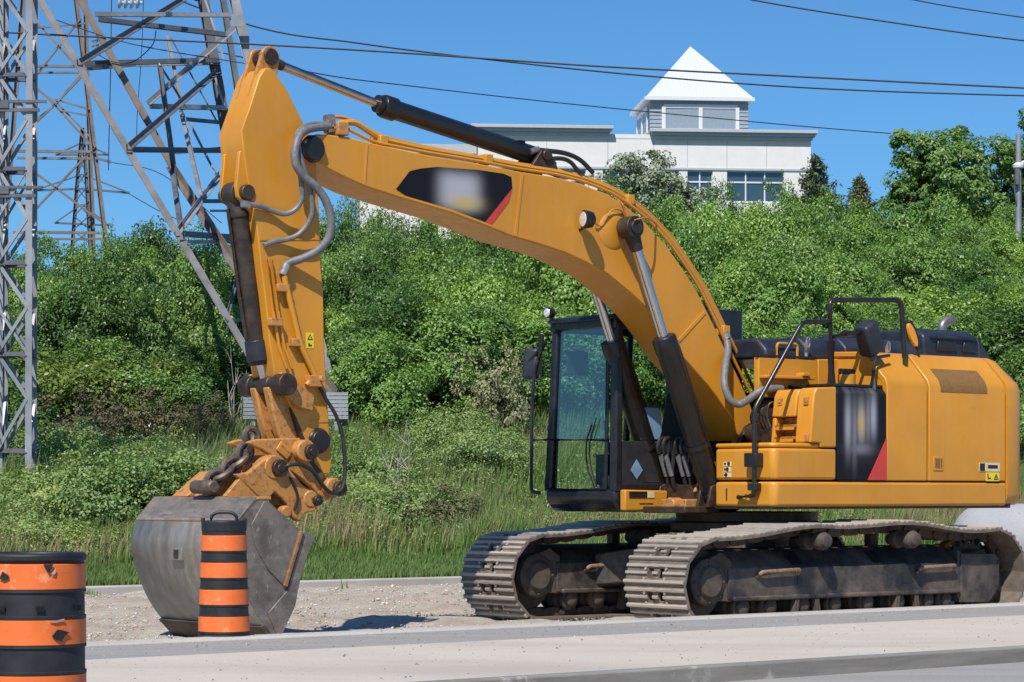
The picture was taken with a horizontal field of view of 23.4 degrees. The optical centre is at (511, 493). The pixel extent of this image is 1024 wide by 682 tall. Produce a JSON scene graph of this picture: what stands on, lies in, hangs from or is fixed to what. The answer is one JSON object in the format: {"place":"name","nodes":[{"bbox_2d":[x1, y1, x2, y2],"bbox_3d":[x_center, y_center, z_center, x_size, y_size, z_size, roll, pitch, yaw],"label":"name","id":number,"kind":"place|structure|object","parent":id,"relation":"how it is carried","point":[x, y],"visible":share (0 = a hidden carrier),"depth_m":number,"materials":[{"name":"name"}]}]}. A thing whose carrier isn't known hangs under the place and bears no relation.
{"place":"outdoors","nodes":[
{"label":"outdoors","id":0,"kind":"place"},
{"bbox_2d":[37,128,129,269],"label":"transmission pylon","id":1,"kind":"object","parent":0,"point":[82,144],"visible":0.68,"depth_m":250.03,"materials":[{"name":"metal"}]},
{"bbox_2d":[0,396,1023,585],"bbox_3d":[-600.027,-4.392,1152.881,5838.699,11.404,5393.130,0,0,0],"label":"ground","id":2,"kind":"structure","parent":0,"point":[534,500],"depth_m":51.44,"materials":[{"name":"green plant"}]},
{"bbox_2d":[0,0,46,473],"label":"lattice mast","id":3,"kind":"object","parent":2,"relation":"on","point":[28,297],"visible":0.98,"depth_m":44.75,"materials":[{"name":"metal"}]},
{"bbox_2d":[8,268,61,312],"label":"shrub","id":4,"kind":"object","parent":2,"relation":"on","point":[20,281],"visible":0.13,"depth_m":61.34,"materials":[{"name":"green plant"}]},
{"bbox_2d":[8,358,69,435],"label":"shrub","id":5,"kind":"object","parent":2,"relation":"on","point":[14,400],"visible":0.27,"depth_m":52.41,"materials":[{"name":"green plant"}]},
{"bbox_2d":[0,408,84,474],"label":"meadow bush","id":6,"kind":"object","parent":2,"relation":"on","point":[42,437],"visible":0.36,"depth_m":46.62,"materials":[{"name":"green plant"}]},
{"bbox_2d":[0,492,96,550],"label":"meadow bush","id":7,"kind":"object","parent":2,"relation":"on","point":[45,531],"visible":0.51,"depth_m":38.81,"materials":[{"name":"green plant"}]},
{"bbox_2d":[8,0,110,267],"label":"transmission pylon","id":8,"kind":"object","parent":2,"relation":"on","point":[90,140],"visible":0.69,"depth_m":85.03,"materials":[{"name":"metal"}]},
{"bbox_2d":[0,514,129,554],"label":"meadow bush","id":9,"kind":"object","parent":2,"relation":"on","point":[69,539],"visible":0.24,"depth_m":39.04,"materials":[{"name":"green plant"}]},
{"bbox_2d":[37,230,93,290],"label":"shrub","id":10,"kind":"object","parent":2,"relation":"on","point":[56,260],"visible":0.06,"depth_m":69.75,"materials":[{"name":"green plant"}]},
{"bbox_2d":[8,342,135,425],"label":"shrub","id":11,"kind":"object","parent":2,"relation":"on","point":[50,389],"visible":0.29,"depth_m":53.45,"materials":[{"name":"green plant"}]},
{"bbox_2d":[8,349,154,426],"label":"shrub","id":12,"kind":"object","parent":2,"relation":"on","point":[91,375],"visible":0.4,"depth_m":53.58,"materials":[{"name":"green plant"}]},
{"bbox_2d":[3,448,162,524],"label":"meadow bush","id":13,"kind":"object","parent":2,"relation":"on","point":[41,485],"visible":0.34,"depth_m":41.54,"materials":[{"name":"green plant"}]},
{"bbox_2d":[37,382,135,442],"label":"dry shrub","id":14,"kind":"object","parent":2,"relation":"on","point":[112,422],"visible":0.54,"depth_m":52.40,"materials":[{"name":"grey plant"}]},
{"bbox_2d":[24,254,154,364],"bbox_3d":[-9.802,-3.625,58.206,3.067,4.004,3.385,0,0,12],"label":"shrub","id":15,"kind":"object","parent":2,"relation":"on","point":[92,319],"visible":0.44,"depth_m":57.44,"materials":[{"name":"green plant"}]},
{"bbox_2d":[56,218,136,293],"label":"shrub","id":16,"kind":"object","parent":2,"relation":"on","point":[80,256],"visible":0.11,"depth_m":69.51,"materials":[{"name":"green plant"}]},
{"bbox_2d":[12,426,191,539],"bbox_3d":[-6.838,-0.113,42.220,2.969,2.117,3.077,0,0,-23],"label":"meadow bush","id":17,"kind":"object","parent":2,"relation":"on","point":[111,500],"visible":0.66,"depth_m":41.47,"materials":[{"name":"green plant"}]},
{"bbox_2d":[37,416,174,467],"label":"meadow bush","id":18,"kind":"object","parent":2,"relation":"on","point":[109,440],"visible":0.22,"depth_m":48.56,"materials":[{"name":"green plant"}]},
{"bbox_2d":[63,233,157,309],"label":"shrub","id":19,"kind":"object","parent":2,"relation":"on","point":[110,252],"visible":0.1,"depth_m":65.31,"materials":[{"name":"green plant"}]},
{"bbox_2d":[65,379,172,443],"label":"dry shrub","id":20,"kind":"object","parent":2,"relation":"on","point":[100,406],"visible":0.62,"depth_m":53.39,"materials":[{"name":"grey plant"}]},
{"bbox_2d":[47,331,192,424],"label":"shrub","id":21,"kind":"object","parent":2,"relation":"on","point":[134,373],"visible":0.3,"depth_m":54.91,"materials":[{"name":"green plant"}]},
{"bbox_2d":[47,439,203,523],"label":"meadow bush","id":22,"kind":"object","parent":2,"relation":"on","point":[144,505],"visible":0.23,"depth_m":42.39,"materials":[{"name":"green plant"}]},
{"bbox_2d":[92,215,170,275],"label":"shrub","id":23,"kind":"object","parent":2,"relation":"on","point":[151,237],"visible":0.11,"depth_m":70.56,"materials":[{"name":"green plant"}]},
{"bbox_2d":[87,258,194,365],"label":"shrub","id":24,"kind":"object","parent":2,"relation":"on","point":[168,318],"visible":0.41,"depth_m":58.13,"materials":[{"name":"green plant"}]},
{"bbox_2d":[108,227,191,290],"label":"shrub","id":25,"kind":"object","parent":2,"relation":"on","point":[149,254],"visible":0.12,"depth_m":66.55,"materials":[{"name":"green plant"}]},
{"bbox_2d":[78,426,224,495],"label":"meadow bush","id":26,"kind":"object","parent":2,"relation":"on","point":[199,457],"visible":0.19,"depth_m":42.79,"materials":[{"name":"green plant"}]},
{"bbox_2d":[101,387,203,441],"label":"dry shrub","id":27,"kind":"object","parent":2,"relation":"on","point":[156,415],"visible":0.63,"depth_m":53.75,"materials":[{"name":"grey plant"}]},
{"bbox_2d":[81,350,224,422],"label":"shrub","id":28,"kind":"object","parent":2,"relation":"on","point":[165,368],"visible":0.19,"depth_m":56.15,"materials":[{"name":"green plant"}]},
{"bbox_2d":[129,230,243,375],"bbox_3d":[-7.833,-3.986,59.632,3.135,4.754,2.965,0,0,-4],"label":"shrub","id":29,"kind":"object","parent":2,"relation":"on","point":[214,325],"visible":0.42,"depth_m":59.22,"materials":[{"name":"green plant"}]},
{"bbox_2d":[38,0,347,430],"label":"transmission pylon","id":30,"kind":"object","parent":2,"relation":"on","point":[208,31],"visible":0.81,"depth_m":58.84,"materials":[{"name":"metal"}]},
{"bbox_2d":[9,32,1023,88],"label":"power line","id":31,"kind":"object","parent":30,"relation":"attached to","point":[522,60],"visible":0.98,"depth_m":45.99,"materials":[{"name":"metal"}]},
{"bbox_2d":[184,2,1023,95],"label":"power line","id":32,"kind":"object","parent":30,"relation":"attached to","point":[627,73],"visible":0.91,"depth_m":72.14,"materials":[{"name":"metal"}]},
{"bbox_2d":[139,349,251,418],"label":"shrub","id":33,"kind":"object","parent":2,"relation":"on","point":[192,388],"visible":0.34,"depth_m":56.34,"materials":[{"name":"green plant"}]},
{"bbox_2d":[155,339,251,416],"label":"shrub","id":34,"kind":"object","parent":2,"relation":"on","point":[242,364],"visible":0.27,"depth_m":57.33,"materials":[{"name":"green plant"}]},
{"bbox_2d":[169,387,251,438],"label":"dry shrub","id":35,"kind":"object","parent":2,"relation":"on","point":[204,414],"visible":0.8,"depth_m":53.69,"materials":[{"name":"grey plant"}]},
{"bbox_2d":[319,195,366,264],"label":"shrub","id":36,"kind":"object","parent":2,"relation":"on","point":[342,239],"visible":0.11,"depth_m":74.87,"materials":[{"name":"green plant"}]},
{"bbox_2d":[323,246,411,327],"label":"shrub","id":37,"kind":"object","parent":2,"relation":"on","point":[342,284],"visible":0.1,"depth_m":65.74,"materials":[{"name":"green plant"}]},
{"bbox_2d":[325,426,427,490],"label":"meadow bush","id":38,"kind":"object","parent":2,"relation":"on","point":[374,462],"visible":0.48,"depth_m":49.37,"materials":[{"name":"green plant"}]},
{"bbox_2d":[331,266,428,326],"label":"shrub","id":39,"kind":"object","parent":2,"relation":"on","point":[375,301],"visible":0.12,"depth_m":63.69,"materials":[{"name":"green plant"}]},
{"bbox_2d":[325,327,439,428],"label":"shrub","id":40,"kind":"object","parent":2,"relation":"on","point":[350,376],"visible":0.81,"depth_m":56.94,"materials":[{"name":"green plant"}]},
{"bbox_2d":[324,303,442,416],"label":"shrub","id":41,"kind":"object","parent":2,"relation":"on","point":[334,348],"visible":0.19,"depth_m":58.81,"materials":[{"name":"green plant"}]},
{"bbox_2d":[351,219,421,289],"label":"shrub","id":42,"kind":"object","parent":2,"relation":"on","point":[385,249],"visible":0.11,"depth_m":70.91,"materials":[{"name":"green plant"}]},
{"bbox_2d":[328,466,461,529],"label":"meadow bush","id":43,"kind":"object","parent":2,"relation":"on","point":[369,496],"visible":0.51,"depth_m":44.17,"materials":[{"name":"green plant"}]},
{"bbox_2d":[329,283,476,406],"bbox_3d":[-2.995,-3.418,61.211,3.912,3.598,4.120,0,0,-20],"label":"shrub","id":44,"kind":"object","parent":2,"relation":"on","point":[404,310],"visible":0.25,"depth_m":60.10,"materials":[{"name":"green plant"}]},
{"bbox_2d":[365,206,444,275],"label":"shrub","id":45,"kind":"object","parent":2,"relation":"on","point":[412,246],"visible":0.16,"depth_m":75.44,"materials":[{"name":"green plant"}]},
{"bbox_2d":[387,476,487,533],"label":"dry shrub","id":46,"kind":"object","parent":2,"relation":"on","point":[449,490],"visible":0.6,"depth_m":43.81,"materials":[{"name":"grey plant"}]},
{"bbox_2d":[398,234,499,308],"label":"shrub","id":47,"kind":"object","parent":2,"relation":"on","point":[450,259],"visible":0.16,"depth_m":67.93,"materials":[{"name":"green plant"}]},
{"bbox_2d":[365,301,533,415],"bbox_3d":[-1.593,-3.237,60.891,3.895,3.233,3.813,0,0,-45],"label":"shrub","id":48,"kind":"object","parent":2,"relation":"on","point":[442,354],"visible":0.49,"depth_m":59.82,"materials":[{"name":"green plant"}]},
{"bbox_2d":[399,396,534,454],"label":"meadow bush","id":49,"kind":"object","parent":2,"relation":"on","point":[475,416],"visible":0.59,"depth_m":55.29,"materials":[{"name":"green plant"}]},
{"bbox_2d":[413,261,521,324],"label":"shrub","id":50,"kind":"object","parent":2,"relation":"on","point":[491,291],"visible":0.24,"depth_m":64.35,"materials":[{"name":"green plant"}]},
{"bbox_2d":[416,227,522,284],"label":"shrub","id":51,"kind":"object","parent":2,"relation":"on","point":[436,246],"visible":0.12,"depth_m":74.19,"materials":[{"name":"green plant"}]},
{"bbox_2d":[406,421,544,479],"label":"meadow bush","id":52,"kind":"object","parent":2,"relation":"on","point":[495,452],"visible":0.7,"depth_m":52.22,"materials":[{"name":"green plant"}]},
{"bbox_2d":[1,513,956,585],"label":"mown grass","id":53,"kind":"structure","parent":2,"relation":"on","point":[330,564],"depth_m":38.91,"materials":[{"name":"green plant"}]},
{"bbox_2d":[417,294,564,411],"bbox_3d":[-0.927,-3.276,61.311,3.985,3.204,3.924,0,0,-19],"label":"shrub","id":54,"kind":"object","parent":2,"relation":"on","point":[502,327],"visible":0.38,"depth_m":60.40,"materials":[{"name":"green plant"}]},
{"bbox_2d":[449,335,537,430],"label":"flowering shrub","id":55,"kind":"object","parent":2,"relation":"on","point":[522,408],"visible":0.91,"depth_m":58.81,"materials":[{"name":"grey plant"}]},
{"bbox_2d":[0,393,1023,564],"bbox_3d":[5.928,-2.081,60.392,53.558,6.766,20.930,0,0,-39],"label":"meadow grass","id":56,"kind":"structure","parent":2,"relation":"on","point":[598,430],"depth_m":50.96,"materials":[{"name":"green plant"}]},
{"bbox_2d":[0,481,1023,564],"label":"seed heads","id":57,"kind":"object","parent":2,"relation":"on","point":[101,543],"visible":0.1,"depth_m":41.91,"materials":[{"name":"plant"}]},
{"bbox_2d":[438,304,587,415],"bbox_3d":[-0.030,-3.243,62.031,3.991,3.068,3.771,0,0,-11],"label":"shrub","id":58,"kind":"object","parent":2,"relation":"on","point":[525,312],"visible":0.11,"depth_m":61.11,"materials":[{"name":"green plant"}]},
{"bbox_2d":[509,253,612,316],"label":"shrub","id":59,"kind":"object","parent":2,"relation":"on","point":[565,287],"visible":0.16,"depth_m":68.47,"materials":[{"name":"green plant"}]},
{"bbox_2d":[481,310,649,418],"bbox_3d":[1.215,-3.116,62.203,4.145,2.954,4.410,0,0,-28],"label":"shrub","id":60,"kind":"object","parent":2,"relation":"on","point":[583,386],"visible":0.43,"depth_m":60.71,"materials":[{"name":"green plant"}]},
{"bbox_2d":[355,46,817,248],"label":"office building","id":61,"kind":"structure","parent":2,"relation":"on","point":[743,157],"depth_m":130.48,"materials":[{"name":"white paint"}]},
{"bbox_2d":[662,104,738,128],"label":"tower window","id":62,"kind":"structure","parent":61,"relation":"in","point":[715,111],"depth_m":130.87,"materials":[{"name":"glass"}]},
{"bbox_2d":[727,170,783,201],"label":"window","id":63,"kind":"structure","parent":61,"relation":"in","point":[749,187],"depth_m":130.65,"materials":[{"name":"blue glass"}]},
{"bbox_2d":[549,300,660,418],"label":"shrub","id":64,"kind":"object","parent":2,"relation":"on","point":[595,312],"visible":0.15,"depth_m":62.10,"materials":[{"name":"green plant"}]},
{"bbox_2d":[587,149,704,219],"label":"willow tree","id":65,"kind":"object","parent":2,"relation":"on","point":[647,188],"visible":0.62,"depth_m":100.21,"materials":[{"name":"green plant"}]},
{"bbox_2d":[653,212,741,301],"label":"shrub","id":66,"kind":"object","parent":2,"relation":"on","point":[702,250],"visible":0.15,"depth_m":73.35,"materials":[{"name":"green plant"}]},
{"bbox_2d":[661,198,776,294],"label":"shrub","id":67,"kind":"object","parent":2,"relation":"on","point":[708,220],"visible":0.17,"depth_m":78.98,"materials":[{"name":"green plant"}]},
{"bbox_2d":[705,255,784,337],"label":"shrub","id":68,"kind":"object","parent":2,"relation":"on","point":[721,283],"visible":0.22,"depth_m":71.56,"materials":[{"name":"green plant"}]},
{"bbox_2d":[714,199,819,253],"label":"shrub","id":69,"kind":"object","parent":2,"relation":"on","point":[757,217],"visible":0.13,"depth_m":82.02,"materials":[{"name":"green plant"}]},
{"bbox_2d":[724,243,843,337],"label":"shrub","id":70,"kind":"object","parent":2,"relation":"on","point":[785,282],"visible":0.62,"depth_m":71.66,"materials":[{"name":"green plant"}]},
{"bbox_2d":[712,202,862,295],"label":"shrub","id":71,"kind":"object","parent":2,"relation":"on","point":[809,249],"visible":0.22,"depth_m":78.47,"materials":[{"name":"green plant"}]},
{"bbox_2d":[754,196,852,269],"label":"shrub","id":72,"kind":"object","parent":2,"relation":"on","point":[797,231],"visible":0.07,"depth_m":81.46,"materials":[{"name":"green plant"}]},
{"bbox_2d":[777,153,851,223],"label":"spruce tree","id":73,"kind":"object","parent":2,"relation":"on","point":[813,180],"visible":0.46,"depth_m":98.78,"materials":[{"name":"green plant"}]},
{"bbox_2d":[779,257,879,336],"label":"shrub","id":74,"kind":"object","parent":2,"relation":"on","point":[835,319],"visible":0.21,"depth_m":72.49,"materials":[{"name":"green plant"}]},
{"bbox_2d":[792,246,905,306],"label":"shrub","id":75,"kind":"object","parent":2,"relation":"on","point":[859,273],"visible":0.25,"depth_m":76.94,"materials":[{"name":"green plant"}]},
{"bbox_2d":[807,201,892,276],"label":"shrub","id":76,"kind":"object","parent":2,"relation":"on","point":[847,243],"visible":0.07,"depth_m":84.94,"materials":[{"name":"green plant"}]},
{"bbox_2d":[816,186,886,247],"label":"shrub","id":77,"kind":"object","parent":2,"relation":"on","point":[860,213],"visible":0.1,"depth_m":90.61,"materials":[{"name":"green plant"}]},
{"bbox_2d":[833,274,935,332],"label":"shrub","id":78,"kind":"object","parent":2,"relation":"on","point":[873,306],"visible":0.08,"depth_m":73.53,"materials":[{"name":"green plant"}]},
{"bbox_2d":[837,197,940,246],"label":"shrub","id":79,"kind":"object","parent":2,"relation":"on","point":[886,221],"visible":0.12,"depth_m":91.51,"materials":[{"name":"green plant"}]},
{"bbox_2d":[843,243,934,295],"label":"shrub","id":80,"kind":"object","parent":2,"relation":"on","point":[883,261],"visible":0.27,"depth_m":81.18,"materials":[{"name":"green plant"}]},
{"bbox_2d":[881,179,931,215],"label":"broadleaf tree","id":81,"kind":"object","parent":2,"relation":"on","point":[900,190],"visible":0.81,"depth_m":101.71,"materials":[{"name":"green plant"}]},
{"bbox_2d":[866,230,983,305],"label":"shrub","id":82,"kind":"object","parent":2,"relation":"on","point":[913,260],"visible":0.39,"depth_m":80.79,"materials":[{"name":"green plant"}]},
{"bbox_2d":[888,192,970,250],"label":"shrub","id":83,"kind":"object","parent":2,"relation":"on","point":[927,227],"visible":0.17,"depth_m":91.64,"materials":[{"name":"green plant"}]},
{"bbox_2d":[878,283,999,329],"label":"shrub","id":84,"kind":"object","parent":2,"relation":"on","point":[914,303],"visible":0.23,"depth_m":76.16,"materials":[{"name":"green plant"}]},
{"bbox_2d":[879,125,1023,228],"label":"broadleaf tree","id":85,"kind":"object","parent":2,"relation":"on","point":[930,166],"visible":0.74,"depth_m":102.75,"materials":[{"name":"green plant"}]},
{"bbox_2d":[928,212,1005,275],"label":"shrub","id":86,"kind":"object","parent":2,"relation":"on","point":[970,234],"visible":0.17,"depth_m":86.93,"materials":[{"name":"green plant"}]},
{"bbox_2d":[922,267,1013,324],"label":"shrub","id":87,"kind":"object","parent":2,"relation":"on","point":[987,287],"visible":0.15,"depth_m":78.92,"materials":[{"name":"green plant"}]},
{"bbox_2d":[915,240,1023,313],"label":"shrub","id":88,"kind":"object","parent":2,"relation":"on","point":[985,268],"visible":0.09,"depth_m":80.93,"materials":[{"name":"green plant"}]},
{"bbox_2d":[928,301,1023,362],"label":"shrub","id":89,"kind":"object","parent":2,"relation":"on","point":[978,315],"visible":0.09,"depth_m":71.55,"materials":[{"name":"green plant"}]},
{"bbox_2d":[959,295,1023,381],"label":"shrub","id":90,"kind":"object","parent":2,"relation":"on","point":[1008,345],"visible":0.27,"depth_m":70.33,"materials":[{"name":"green plant"}]},
{"bbox_2d":[972,217,1023,282],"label":"shrub","id":91,"kind":"object","parent":2,"relation":"on","point":[1009,251],"visible":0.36,"depth_m":89.33,"materials":[{"name":"green plant"}]},
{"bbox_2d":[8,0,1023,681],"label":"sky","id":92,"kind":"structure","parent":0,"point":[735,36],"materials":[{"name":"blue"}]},
{"bbox_2d":[85,615,1023,681],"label":"concrete slab","id":93,"kind":"structure","parent":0,"point":[590,653],"depth_m":17.50,"materials":[{"name":"grey concrete"}]},
{"bbox_2d":[85,583,1023,641],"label":"gravel shoulder","id":94,"kind":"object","parent":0,"point":[348,621],"visible":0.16,"depth_m":29.18},
{"bbox_2d":[86,576,461,593],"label":"kerb","id":95,"kind":"structure","parent":94,"relation":"on","point":[122,589],"depth_m":37.38,"materials":[{"name":"concrete"}]},
{"bbox_2d":[85,583,952,640],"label":"loose stones","id":96,"kind":"object","parent":94,"relation":"on","point":[297,612],"visible":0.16,"depth_m":29.51,"materials":[{"name":"grey gravel"}]},
{"bbox_2d":[85,602,1023,646],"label":"road edge","id":97,"kind":"object","parent":94,"relation":"on","point":[413,630],"depth_m":21.04,"materials":[{"name":"concrete"}]},
{"bbox_2d":[198,511,249,636],"bbox_3d":[-2.267,0.624,19.479,0.410,0.983,0.410,0,0,0],"label":"traffic drum","id":98,"kind":"object","parent":97,"relation":"on","point":[223,599],"visible":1,"depth_m":19.32,"materials":[{"name":"orange plastic"}]},
{"bbox_2d":[131,46,1023,636],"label":"excavator","id":99,"kind":"object","parent":94,"relation":"on","point":[867,414],"visible":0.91,"depth_m":26.61,"materials":[{"name":"metal"}]},
{"bbox_2d":[834,352,926,480],"bbox_3d":[4.076,-0.877,27.913,0.679,1.465,1.002,0,0,-39],"label":"pump door","id":100,"kind":"structure","parent":99,"relation":"in","point":[905,389],"depth_m":27.55,"materials":[{"name":"yellow paint"}]},
{"bbox_2d":[907,354,1004,480],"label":"engine door","id":101,"kind":"structure","parent":99,"relation":"in","point":[966,398],"depth_m":28.18,"materials":[{"name":"yellow paint"}]},
{"bbox_2d":[954,504,1023,550],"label":"concrete cylinder","id":102,"kind":"object","parent":94,"relation":"on","point":[1011,518],"visible":0.2,"depth_m":39.78,"materials":[{"name":"grey concrete"}]},
{"bbox_2d":[85,606,1023,659],"bbox_3d":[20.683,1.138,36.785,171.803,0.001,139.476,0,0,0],"label":"curb","id":103,"kind":"structure","parent":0,"point":[129,651],"depth_m":20.15,"materials":[{"name":"grey concrete"}]},
{"bbox_2d":[730,662,1023,681],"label":"road","id":104,"kind":"structure","parent":0,"point":[1008,672],"depth_m":16.93,"materials":[{"name":"grey asphalt"}]},
{"bbox_2d":[0,551,86,681],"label":"traffic drum","id":105,"kind":"object","parent":104,"relation":"on","point":[42,620],"visible":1,"depth_m":9.31,"materials":[{"name":"orange plastic"}]},
{"bbox_2d":[425,646,1023,681],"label":"kerb","id":106,"kind":"structure","parent":104,"relation":"on","point":[729,672],"depth_m":16.83,"materials":[{"name":"grey concrete"}]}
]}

